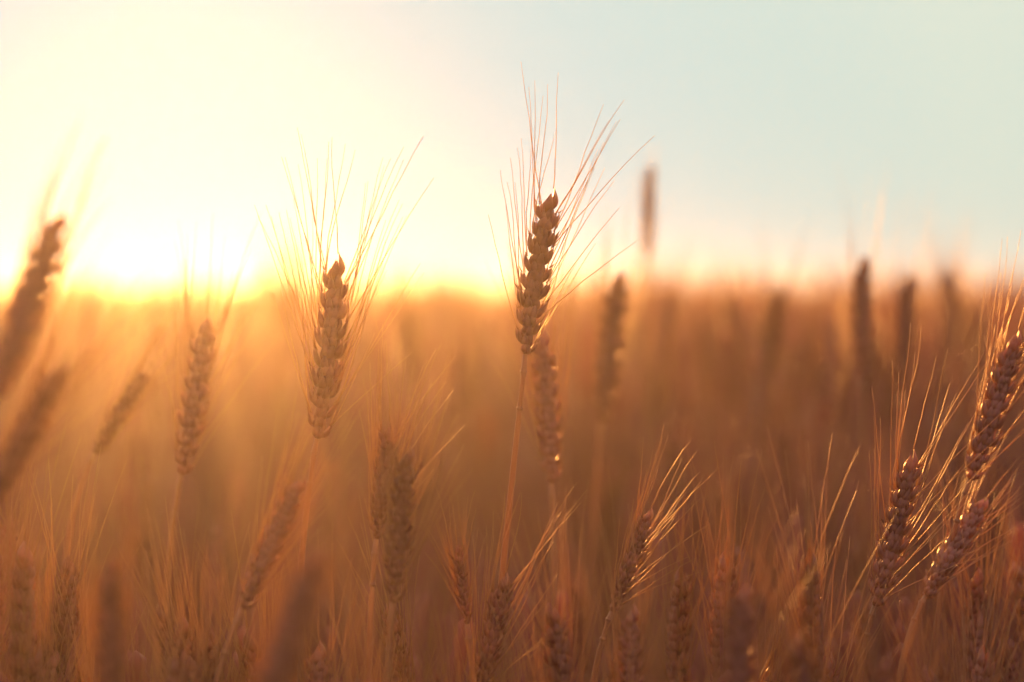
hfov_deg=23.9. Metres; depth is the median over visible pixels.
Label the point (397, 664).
wheat stalk
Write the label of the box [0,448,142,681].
wheat stalk
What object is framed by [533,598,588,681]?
wheat stalk
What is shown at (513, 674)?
wheat stalk
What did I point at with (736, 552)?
wheat stalk
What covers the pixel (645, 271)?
wheat stalk
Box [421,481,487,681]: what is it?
wheat stalk
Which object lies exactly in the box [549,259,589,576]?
wheat stalk
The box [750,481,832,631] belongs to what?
wheat stalk
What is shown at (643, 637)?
wheat stalk
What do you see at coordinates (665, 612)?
wheat stalk
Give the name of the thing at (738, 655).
wheat stalk
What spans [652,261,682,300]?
wheat stalk
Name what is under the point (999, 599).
wheat stalk
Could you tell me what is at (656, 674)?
wheat stalk
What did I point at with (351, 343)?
wheat stalk
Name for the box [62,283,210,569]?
wheat stalk
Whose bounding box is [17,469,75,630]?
wheat stalk
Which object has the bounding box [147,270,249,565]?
wheat stalk
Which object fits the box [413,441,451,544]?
wheat stalk
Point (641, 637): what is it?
wheat stalk
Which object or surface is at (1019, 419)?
wheat stalk
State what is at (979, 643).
wheat stalk
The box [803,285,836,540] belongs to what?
wheat stalk
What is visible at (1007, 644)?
wheat stalk
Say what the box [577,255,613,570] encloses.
wheat stalk
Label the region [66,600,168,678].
wheat stalk
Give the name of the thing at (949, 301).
wheat stalk
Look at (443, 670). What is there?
wheat stalk
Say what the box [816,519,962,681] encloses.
wheat stalk
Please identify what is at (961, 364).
wheat stalk
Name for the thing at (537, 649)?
wheat stalk
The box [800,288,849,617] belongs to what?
wheat stalk
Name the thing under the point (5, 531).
wheat stalk
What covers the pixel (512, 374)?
wheat stalk
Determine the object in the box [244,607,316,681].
wheat stalk
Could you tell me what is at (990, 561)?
wheat stalk
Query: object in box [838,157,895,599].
wheat stalk
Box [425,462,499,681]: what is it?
wheat stalk
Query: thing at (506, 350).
wheat stalk
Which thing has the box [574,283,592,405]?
wheat stalk
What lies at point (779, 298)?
wheat stalk
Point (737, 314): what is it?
wheat stalk
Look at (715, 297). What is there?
wheat stalk
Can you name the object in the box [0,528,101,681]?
wheat stalk
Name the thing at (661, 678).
wheat stalk
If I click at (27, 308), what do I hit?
wheat stalk
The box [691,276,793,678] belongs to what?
wheat stalk
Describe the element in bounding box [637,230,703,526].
wheat stalk
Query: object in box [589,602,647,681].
wheat stalk
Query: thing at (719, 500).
wheat stalk
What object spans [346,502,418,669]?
wheat stalk
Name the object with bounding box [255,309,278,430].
wheat stalk
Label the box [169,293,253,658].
wheat stalk
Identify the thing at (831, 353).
wheat stalk
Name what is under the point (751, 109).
sky
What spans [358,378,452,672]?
wheat stalk
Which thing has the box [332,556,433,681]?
wheat stalk
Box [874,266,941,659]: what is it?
wheat stalk
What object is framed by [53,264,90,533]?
wheat stalk
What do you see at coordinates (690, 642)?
wheat stalk
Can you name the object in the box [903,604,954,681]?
wheat stalk
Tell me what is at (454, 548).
wheat stalk
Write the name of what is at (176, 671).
wheat stalk
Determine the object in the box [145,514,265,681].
wheat stalk
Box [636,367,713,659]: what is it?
wheat stalk
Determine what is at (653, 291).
wheat stalk
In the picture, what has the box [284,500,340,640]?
wheat stalk
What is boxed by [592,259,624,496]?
wheat stalk
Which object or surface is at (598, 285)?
wheat stalk
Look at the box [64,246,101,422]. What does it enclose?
wheat stalk
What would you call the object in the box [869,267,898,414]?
wheat stalk
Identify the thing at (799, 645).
wheat stalk
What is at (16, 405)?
wheat stalk
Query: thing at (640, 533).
wheat stalk
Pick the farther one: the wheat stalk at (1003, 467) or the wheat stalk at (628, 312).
the wheat stalk at (628, 312)
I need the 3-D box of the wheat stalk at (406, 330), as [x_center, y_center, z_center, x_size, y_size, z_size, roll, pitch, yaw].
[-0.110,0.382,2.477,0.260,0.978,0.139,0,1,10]
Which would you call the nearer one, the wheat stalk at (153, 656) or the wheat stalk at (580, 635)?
the wheat stalk at (153, 656)
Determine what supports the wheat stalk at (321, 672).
on the ground
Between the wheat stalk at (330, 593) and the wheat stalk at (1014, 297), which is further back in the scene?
the wheat stalk at (1014, 297)
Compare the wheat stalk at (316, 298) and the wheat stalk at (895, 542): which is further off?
the wheat stalk at (316, 298)
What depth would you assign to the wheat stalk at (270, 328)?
5.16 m
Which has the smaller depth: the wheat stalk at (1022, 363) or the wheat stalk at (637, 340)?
the wheat stalk at (1022, 363)
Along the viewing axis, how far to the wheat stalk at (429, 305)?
3.99 m
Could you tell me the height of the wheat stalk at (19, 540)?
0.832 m
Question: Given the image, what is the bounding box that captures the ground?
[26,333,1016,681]
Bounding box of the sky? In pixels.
[0,0,1023,291]
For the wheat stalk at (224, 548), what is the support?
on the ground
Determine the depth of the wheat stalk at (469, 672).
1.36 m
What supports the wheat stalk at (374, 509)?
on the ground
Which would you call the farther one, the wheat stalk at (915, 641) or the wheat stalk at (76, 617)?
the wheat stalk at (76, 617)
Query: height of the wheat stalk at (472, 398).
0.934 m
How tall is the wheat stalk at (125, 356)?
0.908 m
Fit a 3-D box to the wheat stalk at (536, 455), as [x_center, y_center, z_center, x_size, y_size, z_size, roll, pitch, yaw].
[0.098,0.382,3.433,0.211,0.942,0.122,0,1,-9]
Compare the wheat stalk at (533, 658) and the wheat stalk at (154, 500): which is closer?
the wheat stalk at (533, 658)
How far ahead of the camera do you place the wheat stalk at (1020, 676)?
1.30 m
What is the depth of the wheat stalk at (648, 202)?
2.25 m
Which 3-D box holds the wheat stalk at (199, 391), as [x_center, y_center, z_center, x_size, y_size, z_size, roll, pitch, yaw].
[-0.191,0.403,1.566,0.077,0.973,0.043,0,1,-6]
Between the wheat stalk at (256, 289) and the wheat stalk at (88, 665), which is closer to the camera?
the wheat stalk at (88, 665)
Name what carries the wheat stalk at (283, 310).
on the ground
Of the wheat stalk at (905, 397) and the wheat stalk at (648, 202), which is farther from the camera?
the wheat stalk at (905, 397)
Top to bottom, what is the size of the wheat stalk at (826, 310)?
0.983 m
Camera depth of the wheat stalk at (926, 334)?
3.79 m
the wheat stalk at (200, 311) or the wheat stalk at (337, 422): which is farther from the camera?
the wheat stalk at (200, 311)
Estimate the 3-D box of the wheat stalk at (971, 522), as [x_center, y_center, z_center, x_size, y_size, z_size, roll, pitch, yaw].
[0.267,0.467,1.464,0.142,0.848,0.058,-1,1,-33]
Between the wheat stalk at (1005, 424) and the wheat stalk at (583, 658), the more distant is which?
the wheat stalk at (1005, 424)
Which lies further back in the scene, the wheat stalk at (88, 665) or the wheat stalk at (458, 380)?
the wheat stalk at (458, 380)
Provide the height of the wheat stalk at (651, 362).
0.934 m
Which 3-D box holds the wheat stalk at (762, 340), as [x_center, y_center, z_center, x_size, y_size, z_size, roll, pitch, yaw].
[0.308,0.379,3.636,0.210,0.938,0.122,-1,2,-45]
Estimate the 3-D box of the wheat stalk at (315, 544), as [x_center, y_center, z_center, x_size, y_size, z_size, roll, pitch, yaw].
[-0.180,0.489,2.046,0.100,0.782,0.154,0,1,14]
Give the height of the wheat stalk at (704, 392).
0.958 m
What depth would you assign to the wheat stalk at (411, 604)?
1.82 m
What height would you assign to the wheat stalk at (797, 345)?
0.946 m
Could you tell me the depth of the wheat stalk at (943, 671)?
1.53 m
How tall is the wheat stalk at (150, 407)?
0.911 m
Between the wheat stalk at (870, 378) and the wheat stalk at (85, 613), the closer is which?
the wheat stalk at (85, 613)
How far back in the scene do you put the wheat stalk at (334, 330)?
1.38 m
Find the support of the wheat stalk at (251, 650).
on the ground
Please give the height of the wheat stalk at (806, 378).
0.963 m
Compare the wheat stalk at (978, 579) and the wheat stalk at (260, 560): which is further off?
the wheat stalk at (978, 579)
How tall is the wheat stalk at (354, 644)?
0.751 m
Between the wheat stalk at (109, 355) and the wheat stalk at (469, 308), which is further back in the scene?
the wheat stalk at (109, 355)
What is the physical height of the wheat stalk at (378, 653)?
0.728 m
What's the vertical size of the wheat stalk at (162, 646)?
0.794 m
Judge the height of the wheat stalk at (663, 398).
0.936 m
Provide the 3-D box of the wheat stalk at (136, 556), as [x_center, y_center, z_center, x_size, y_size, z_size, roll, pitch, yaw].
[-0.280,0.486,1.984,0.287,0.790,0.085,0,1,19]
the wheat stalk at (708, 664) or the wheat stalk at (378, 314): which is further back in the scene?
the wheat stalk at (378, 314)
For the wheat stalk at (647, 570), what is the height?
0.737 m
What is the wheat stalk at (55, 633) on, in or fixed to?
on the ground
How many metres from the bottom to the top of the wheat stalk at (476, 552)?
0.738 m
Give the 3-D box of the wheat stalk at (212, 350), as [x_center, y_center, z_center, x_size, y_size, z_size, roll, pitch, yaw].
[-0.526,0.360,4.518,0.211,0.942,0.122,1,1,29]
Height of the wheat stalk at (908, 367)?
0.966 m
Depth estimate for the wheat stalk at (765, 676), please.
1.40 m
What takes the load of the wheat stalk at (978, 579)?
on the ground
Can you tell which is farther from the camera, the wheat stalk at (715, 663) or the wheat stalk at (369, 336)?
the wheat stalk at (369, 336)
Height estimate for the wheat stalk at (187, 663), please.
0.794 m
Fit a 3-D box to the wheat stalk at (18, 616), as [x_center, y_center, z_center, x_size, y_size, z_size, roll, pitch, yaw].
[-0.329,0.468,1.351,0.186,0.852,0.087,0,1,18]
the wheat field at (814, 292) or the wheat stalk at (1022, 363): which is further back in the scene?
the wheat field at (814, 292)
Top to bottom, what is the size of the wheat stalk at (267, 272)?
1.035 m
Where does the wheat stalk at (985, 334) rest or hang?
on the ground
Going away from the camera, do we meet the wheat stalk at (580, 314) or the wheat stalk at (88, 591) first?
the wheat stalk at (88, 591)
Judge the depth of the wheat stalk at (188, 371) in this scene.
3.30 m
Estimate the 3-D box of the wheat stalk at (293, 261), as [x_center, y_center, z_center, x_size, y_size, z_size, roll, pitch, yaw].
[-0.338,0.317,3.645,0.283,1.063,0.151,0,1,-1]
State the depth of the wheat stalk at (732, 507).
2.06 m
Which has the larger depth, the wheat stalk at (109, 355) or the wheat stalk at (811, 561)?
the wheat stalk at (109, 355)
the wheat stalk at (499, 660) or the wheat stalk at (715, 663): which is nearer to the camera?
the wheat stalk at (715, 663)
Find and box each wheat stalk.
[0,111,113,397]
[0,230,172,504]
[0,404,53,681]
[0,418,85,681]
[0,434,64,672]
[0,447,42,618]
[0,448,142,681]
[0,468,43,625]
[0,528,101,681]
[2,530,82,681]
[5,543,102,681]
[5,595,91,675]
[9,235,54,421]
[15,550,135,681]
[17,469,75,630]
[22,599,128,681]
[36,575,145,681]
[39,523,123,670]
[46,274,72,405]
[49,625,171,681]
[50,320,100,551]
[52,485,120,681]
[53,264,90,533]
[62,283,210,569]
[62,527,156,650]
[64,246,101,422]
[64,427,154,681]
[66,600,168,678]
[73,262,110,409]
[81,599,213,681]
[91,456,162,681]
[94,507,160,669]
[96,278,118,337]
[102,396,197,590]
[103,286,123,409]
[107,302,143,422]
[109,498,204,681]
[123,500,231,681]
[126,529,246,681]
[134,303,195,663]
[141,531,247,681]
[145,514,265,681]
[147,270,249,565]
[154,212,274,675]
[155,244,194,411]
[165,262,216,482]
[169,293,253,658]
[178,251,221,427]
[178,291,244,556]
[178,438,264,639]
[183,471,248,627]
[191,224,319,624]
[192,289,222,406]
[194,514,297,681]
[198,529,287,681]
[204,511,285,640]
[212,350,253,527]
[213,358,370,681]
[239,212,357,575]
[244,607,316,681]
[245,266,264,311]
[250,380,427,681]
[251,202,307,537]
[254,128,433,679]
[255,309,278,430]
[256,273,399,650]
[261,522,374,681]
[265,264,285,360]
[267,337,299,592]
[279,461,351,641]
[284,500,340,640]
[290,292,316,361]
[296,373,359,681]
[300,243,336,579]
[310,577,416,681]
[310,609,346,681]
[329,360,354,628]
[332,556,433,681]
[337,497,434,681]
[345,374,418,681]
[346,295,365,388]
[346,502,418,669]
[349,611,408,681]
[353,305,380,392]
[355,614,438,681]
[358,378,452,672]
[359,319,464,681]
[361,355,397,434]
[362,334,472,681]
[367,506,462,679]
[368,629,436,681]
[369,251,436,668]
[372,281,384,373]
[373,389,417,601]
[384,263,414,405]
[388,413,445,563]
[391,565,531,681]
[394,250,437,427]
[397,415,454,549]
[403,253,442,423]
[407,256,442,418]
[407,566,487,681]
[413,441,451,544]
[414,576,509,681]
[419,467,493,633]
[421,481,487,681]
[422,477,481,679]
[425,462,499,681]
[426,242,515,563]
[432,283,490,538]
[437,613,514,678]
[448,596,535,681]
[449,263,487,547]
[450,480,507,611]
[450,587,518,681]
[451,284,587,609]
[452,275,476,421]
[459,492,534,671]
[459,570,592,681]
[463,632,505,681]
[468,480,589,681]
[475,479,614,681]
[479,610,567,681]
[485,229,579,611]
[488,64,653,681]
[492,291,522,601]
[493,298,516,391]
[496,577,543,681]
[499,620,522,681]
[505,584,569,681]
[510,285,618,604]
[532,495,613,678]
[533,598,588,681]
[540,285,694,638]
[541,495,600,681]
[543,621,612,681]
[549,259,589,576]
[549,278,600,665]
[549,330,583,591]
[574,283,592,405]
[575,465,679,681]
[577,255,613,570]
[577,553,681,681]
[579,411,656,639]
[583,170,674,681]
[587,247,616,595]
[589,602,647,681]
[590,425,712,681]
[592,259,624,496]
[593,288,672,653]
[593,565,668,681]
[596,565,667,681]
[600,505,652,649]
[600,588,704,681]
[610,244,747,653]
[611,495,686,620]
[619,281,639,406]
[625,281,643,375]
[630,546,697,681]
[631,570,667,681]
[632,464,732,681]
[633,252,655,306]
[634,249,663,312]
[635,288,659,436]
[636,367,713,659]
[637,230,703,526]
[638,139,657,665]
[642,238,699,665]
[648,546,693,679]
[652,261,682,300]
[652,582,709,681]
[663,271,821,673]
[663,626,783,680]
[665,250,760,678]
[667,443,776,681]
[668,266,768,629]
[674,617,781,681]
[678,409,769,581]
[684,470,833,681]
[685,455,786,681]
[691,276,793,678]
[691,410,776,572]
[693,290,782,542]
[696,229,777,659]
[703,271,733,328]
[703,282,754,596]
[706,268,745,453]
[706,503,860,681]
[732,496,831,681]
[742,218,815,681]
[746,355,821,518]
[749,270,775,331]
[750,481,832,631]
[753,261,824,589]
[753,425,897,681]
[755,548,846,681]
[758,281,812,626]
[780,521,901,681]
[782,401,877,593]
[793,240,856,637]
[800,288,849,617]
[802,283,848,567]
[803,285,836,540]
[809,548,974,681]
[810,250,849,433]
[811,279,945,660]
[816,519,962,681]
[824,505,923,681]
[828,466,887,640]
[833,274,928,604]
[835,259,1008,608]
[835,267,979,626]
[836,257,943,635]
[837,258,913,671]
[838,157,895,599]
[856,323,1010,681]
[856,456,947,647]
[861,428,977,661]
[863,546,974,681]
[869,191,944,619]
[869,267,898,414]
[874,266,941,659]
[876,318,884,465]
[881,257,916,462]
[889,580,958,681]
[896,411,1023,681]
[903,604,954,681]
[912,198,980,525]
[913,255,950,680]
[918,271,966,666]
[919,461,1023,677]
[926,510,1023,681]
[928,232,1023,672]
[928,311,1001,472]
[928,340,1008,553]
[932,428,1023,620]
[932,576,1023,681]
[935,287,1001,494]
[939,248,995,621]
[943,245,1023,652]
[946,263,993,536]
[948,488,1013,641]
[951,530,1023,681]
[955,396,1023,591]
[955,541,1023,681]
[956,464,1023,655]
[973,255,1017,395]
[975,486,1023,573]
[980,286,1023,457]
[985,591,1023,681]
[988,309,1023,484]
[996,261,1023,499]
[1002,301,1023,430]
[1014,378,1023,473]
[1016,384,1023,522]
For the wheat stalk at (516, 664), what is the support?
on the ground
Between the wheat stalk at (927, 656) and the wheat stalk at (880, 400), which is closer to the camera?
the wheat stalk at (927, 656)
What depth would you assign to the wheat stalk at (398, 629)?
1.43 m
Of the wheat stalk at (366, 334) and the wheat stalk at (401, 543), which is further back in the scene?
the wheat stalk at (366, 334)
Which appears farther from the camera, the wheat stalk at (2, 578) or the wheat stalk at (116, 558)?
the wheat stalk at (116, 558)
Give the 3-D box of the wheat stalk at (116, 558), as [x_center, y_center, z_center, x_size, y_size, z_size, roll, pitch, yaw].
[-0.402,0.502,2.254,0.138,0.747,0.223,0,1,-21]
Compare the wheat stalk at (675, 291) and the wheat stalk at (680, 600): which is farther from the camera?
the wheat stalk at (675, 291)
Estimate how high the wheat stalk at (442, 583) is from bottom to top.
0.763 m
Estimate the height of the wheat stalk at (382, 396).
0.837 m
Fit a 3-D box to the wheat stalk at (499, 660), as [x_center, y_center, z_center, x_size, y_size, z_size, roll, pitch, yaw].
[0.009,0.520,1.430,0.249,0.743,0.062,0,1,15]
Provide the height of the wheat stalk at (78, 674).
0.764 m
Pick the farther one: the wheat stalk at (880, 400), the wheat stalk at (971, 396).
the wheat stalk at (880, 400)
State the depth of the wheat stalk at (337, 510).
1.85 m
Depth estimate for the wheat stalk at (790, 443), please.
2.27 m
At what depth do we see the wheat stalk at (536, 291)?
1.40 m
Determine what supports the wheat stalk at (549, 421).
on the ground
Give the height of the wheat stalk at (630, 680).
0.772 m
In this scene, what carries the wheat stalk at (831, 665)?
on the ground
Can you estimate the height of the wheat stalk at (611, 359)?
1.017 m
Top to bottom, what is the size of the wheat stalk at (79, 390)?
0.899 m
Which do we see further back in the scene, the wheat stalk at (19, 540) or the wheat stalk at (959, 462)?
the wheat stalk at (959, 462)
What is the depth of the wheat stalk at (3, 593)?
1.34 m
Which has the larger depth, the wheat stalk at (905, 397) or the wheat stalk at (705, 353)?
the wheat stalk at (905, 397)
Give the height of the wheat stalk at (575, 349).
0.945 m
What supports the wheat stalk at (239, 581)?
on the ground
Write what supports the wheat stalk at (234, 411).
on the ground
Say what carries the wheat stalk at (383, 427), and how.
on the ground
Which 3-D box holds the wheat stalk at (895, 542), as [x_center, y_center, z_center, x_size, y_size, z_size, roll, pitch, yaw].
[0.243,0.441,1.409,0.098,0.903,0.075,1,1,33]
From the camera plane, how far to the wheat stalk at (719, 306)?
2.98 m
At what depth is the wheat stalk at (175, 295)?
4.50 m
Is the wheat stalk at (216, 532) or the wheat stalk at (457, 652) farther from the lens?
the wheat stalk at (216, 532)
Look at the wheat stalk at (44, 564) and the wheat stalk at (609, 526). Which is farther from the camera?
the wheat stalk at (609, 526)
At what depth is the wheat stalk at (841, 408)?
2.48 m
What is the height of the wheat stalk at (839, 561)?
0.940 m
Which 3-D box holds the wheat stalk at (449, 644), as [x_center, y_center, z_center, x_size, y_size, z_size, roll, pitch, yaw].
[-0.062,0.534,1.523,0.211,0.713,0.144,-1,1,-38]
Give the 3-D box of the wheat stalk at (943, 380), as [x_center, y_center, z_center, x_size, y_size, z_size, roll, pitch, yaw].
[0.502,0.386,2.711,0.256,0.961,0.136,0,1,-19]
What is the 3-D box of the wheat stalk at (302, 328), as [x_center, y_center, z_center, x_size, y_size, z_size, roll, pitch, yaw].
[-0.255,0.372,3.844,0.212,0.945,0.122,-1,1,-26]
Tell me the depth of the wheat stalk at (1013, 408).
3.09 m
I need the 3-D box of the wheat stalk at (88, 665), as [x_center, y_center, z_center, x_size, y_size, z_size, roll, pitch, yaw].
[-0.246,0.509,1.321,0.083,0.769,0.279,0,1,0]
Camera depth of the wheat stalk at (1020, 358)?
3.44 m
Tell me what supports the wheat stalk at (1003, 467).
on the ground
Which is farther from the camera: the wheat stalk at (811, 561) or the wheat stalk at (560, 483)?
the wheat stalk at (560, 483)
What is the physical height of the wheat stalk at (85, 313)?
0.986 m
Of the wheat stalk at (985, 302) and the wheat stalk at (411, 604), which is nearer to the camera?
the wheat stalk at (411, 604)
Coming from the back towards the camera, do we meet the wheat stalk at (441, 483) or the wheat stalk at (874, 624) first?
the wheat stalk at (441, 483)
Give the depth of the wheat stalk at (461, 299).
5.31 m
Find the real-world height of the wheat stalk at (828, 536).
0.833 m
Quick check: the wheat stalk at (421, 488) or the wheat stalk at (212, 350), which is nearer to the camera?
the wheat stalk at (421, 488)
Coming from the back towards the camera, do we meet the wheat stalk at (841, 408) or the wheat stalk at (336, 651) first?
the wheat stalk at (841, 408)
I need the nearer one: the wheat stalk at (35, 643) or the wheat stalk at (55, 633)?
the wheat stalk at (35, 643)
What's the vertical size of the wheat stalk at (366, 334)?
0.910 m
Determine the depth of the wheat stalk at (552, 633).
1.29 m
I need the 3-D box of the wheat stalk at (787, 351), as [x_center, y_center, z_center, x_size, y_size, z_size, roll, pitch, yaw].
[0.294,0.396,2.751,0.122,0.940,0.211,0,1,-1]
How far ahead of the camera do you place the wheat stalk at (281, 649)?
0.98 m
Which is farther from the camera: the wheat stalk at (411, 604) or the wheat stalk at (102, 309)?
the wheat stalk at (102, 309)
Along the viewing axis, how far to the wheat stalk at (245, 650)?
1.41 m
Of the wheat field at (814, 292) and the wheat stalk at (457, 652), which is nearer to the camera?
the wheat stalk at (457, 652)
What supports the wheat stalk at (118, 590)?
on the ground
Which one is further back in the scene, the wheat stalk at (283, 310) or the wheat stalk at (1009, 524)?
the wheat stalk at (283, 310)
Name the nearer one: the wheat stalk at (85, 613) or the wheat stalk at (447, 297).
the wheat stalk at (85, 613)
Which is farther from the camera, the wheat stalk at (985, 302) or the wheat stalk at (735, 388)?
the wheat stalk at (985, 302)
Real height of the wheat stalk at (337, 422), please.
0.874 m
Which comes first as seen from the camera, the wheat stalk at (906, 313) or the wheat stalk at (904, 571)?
the wheat stalk at (904, 571)
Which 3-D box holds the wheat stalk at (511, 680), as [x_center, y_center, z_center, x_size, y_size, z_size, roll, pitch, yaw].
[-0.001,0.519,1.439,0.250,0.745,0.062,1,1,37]
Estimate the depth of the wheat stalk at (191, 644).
1.34 m
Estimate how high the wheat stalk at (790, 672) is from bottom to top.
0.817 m
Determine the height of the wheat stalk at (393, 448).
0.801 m
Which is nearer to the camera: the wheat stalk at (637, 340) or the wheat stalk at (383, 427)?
the wheat stalk at (383, 427)
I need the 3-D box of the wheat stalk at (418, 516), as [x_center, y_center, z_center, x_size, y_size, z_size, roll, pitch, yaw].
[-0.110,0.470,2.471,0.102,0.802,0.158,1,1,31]
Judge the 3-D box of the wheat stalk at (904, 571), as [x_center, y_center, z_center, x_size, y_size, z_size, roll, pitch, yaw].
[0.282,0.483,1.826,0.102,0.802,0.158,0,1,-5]
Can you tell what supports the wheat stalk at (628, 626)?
on the ground
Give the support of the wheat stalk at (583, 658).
on the ground
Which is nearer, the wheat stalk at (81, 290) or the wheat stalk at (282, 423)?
the wheat stalk at (282, 423)
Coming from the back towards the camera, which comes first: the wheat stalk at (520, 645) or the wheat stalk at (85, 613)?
the wheat stalk at (85, 613)
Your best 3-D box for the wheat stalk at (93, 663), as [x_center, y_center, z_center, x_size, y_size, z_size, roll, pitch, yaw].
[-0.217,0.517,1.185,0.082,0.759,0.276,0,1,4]
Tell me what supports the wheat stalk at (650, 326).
on the ground
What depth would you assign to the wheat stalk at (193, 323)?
3.43 m
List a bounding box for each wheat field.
[1,275,1023,422]
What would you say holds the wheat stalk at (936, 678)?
on the ground
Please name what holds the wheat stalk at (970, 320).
on the ground
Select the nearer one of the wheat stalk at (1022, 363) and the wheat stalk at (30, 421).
the wheat stalk at (30, 421)
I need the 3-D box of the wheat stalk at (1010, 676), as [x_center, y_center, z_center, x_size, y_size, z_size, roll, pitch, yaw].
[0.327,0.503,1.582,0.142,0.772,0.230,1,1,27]
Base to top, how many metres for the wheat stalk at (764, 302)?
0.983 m
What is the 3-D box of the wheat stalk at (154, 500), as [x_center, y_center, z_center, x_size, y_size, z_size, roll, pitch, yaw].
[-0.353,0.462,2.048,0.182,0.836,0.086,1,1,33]
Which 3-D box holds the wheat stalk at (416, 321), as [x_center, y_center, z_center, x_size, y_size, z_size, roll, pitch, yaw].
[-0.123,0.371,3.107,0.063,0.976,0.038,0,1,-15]
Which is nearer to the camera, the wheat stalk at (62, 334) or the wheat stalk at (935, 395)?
the wheat stalk at (935, 395)
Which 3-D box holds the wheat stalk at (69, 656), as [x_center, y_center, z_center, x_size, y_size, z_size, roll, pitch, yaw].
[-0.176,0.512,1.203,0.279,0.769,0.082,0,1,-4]
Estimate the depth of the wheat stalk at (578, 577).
2.11 m
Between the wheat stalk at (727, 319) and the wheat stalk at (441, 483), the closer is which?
the wheat stalk at (441, 483)
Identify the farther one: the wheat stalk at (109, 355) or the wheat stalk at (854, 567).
the wheat stalk at (109, 355)
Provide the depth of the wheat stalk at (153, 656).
1.31 m
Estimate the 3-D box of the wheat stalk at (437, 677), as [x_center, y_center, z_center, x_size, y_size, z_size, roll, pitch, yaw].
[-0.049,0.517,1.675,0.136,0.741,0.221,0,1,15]
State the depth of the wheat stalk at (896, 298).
4.50 m
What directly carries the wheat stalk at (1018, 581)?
on the ground
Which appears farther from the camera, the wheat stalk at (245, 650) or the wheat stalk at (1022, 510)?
the wheat stalk at (1022, 510)
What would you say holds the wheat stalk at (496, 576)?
on the ground
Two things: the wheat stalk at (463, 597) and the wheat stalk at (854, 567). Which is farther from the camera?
the wheat stalk at (854, 567)
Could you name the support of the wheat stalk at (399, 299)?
on the ground
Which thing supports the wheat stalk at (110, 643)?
on the ground
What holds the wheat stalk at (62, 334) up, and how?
on the ground
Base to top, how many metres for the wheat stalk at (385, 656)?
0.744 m
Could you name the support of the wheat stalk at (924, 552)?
on the ground
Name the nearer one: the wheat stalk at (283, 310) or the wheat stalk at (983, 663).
the wheat stalk at (983, 663)
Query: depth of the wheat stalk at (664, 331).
2.55 m
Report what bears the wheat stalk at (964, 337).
on the ground
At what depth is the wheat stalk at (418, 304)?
3.82 m
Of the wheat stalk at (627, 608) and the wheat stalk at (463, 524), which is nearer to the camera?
the wheat stalk at (627, 608)
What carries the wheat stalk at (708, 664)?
on the ground
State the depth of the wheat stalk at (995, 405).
1.45 m
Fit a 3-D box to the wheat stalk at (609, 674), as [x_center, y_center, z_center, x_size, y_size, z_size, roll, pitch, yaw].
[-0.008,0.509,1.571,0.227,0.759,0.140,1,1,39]
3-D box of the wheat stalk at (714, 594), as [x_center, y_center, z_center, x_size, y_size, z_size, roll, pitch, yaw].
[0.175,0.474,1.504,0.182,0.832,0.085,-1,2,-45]
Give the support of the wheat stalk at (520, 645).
on the ground
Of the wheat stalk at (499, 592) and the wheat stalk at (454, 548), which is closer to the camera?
the wheat stalk at (499, 592)
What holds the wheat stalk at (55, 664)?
on the ground

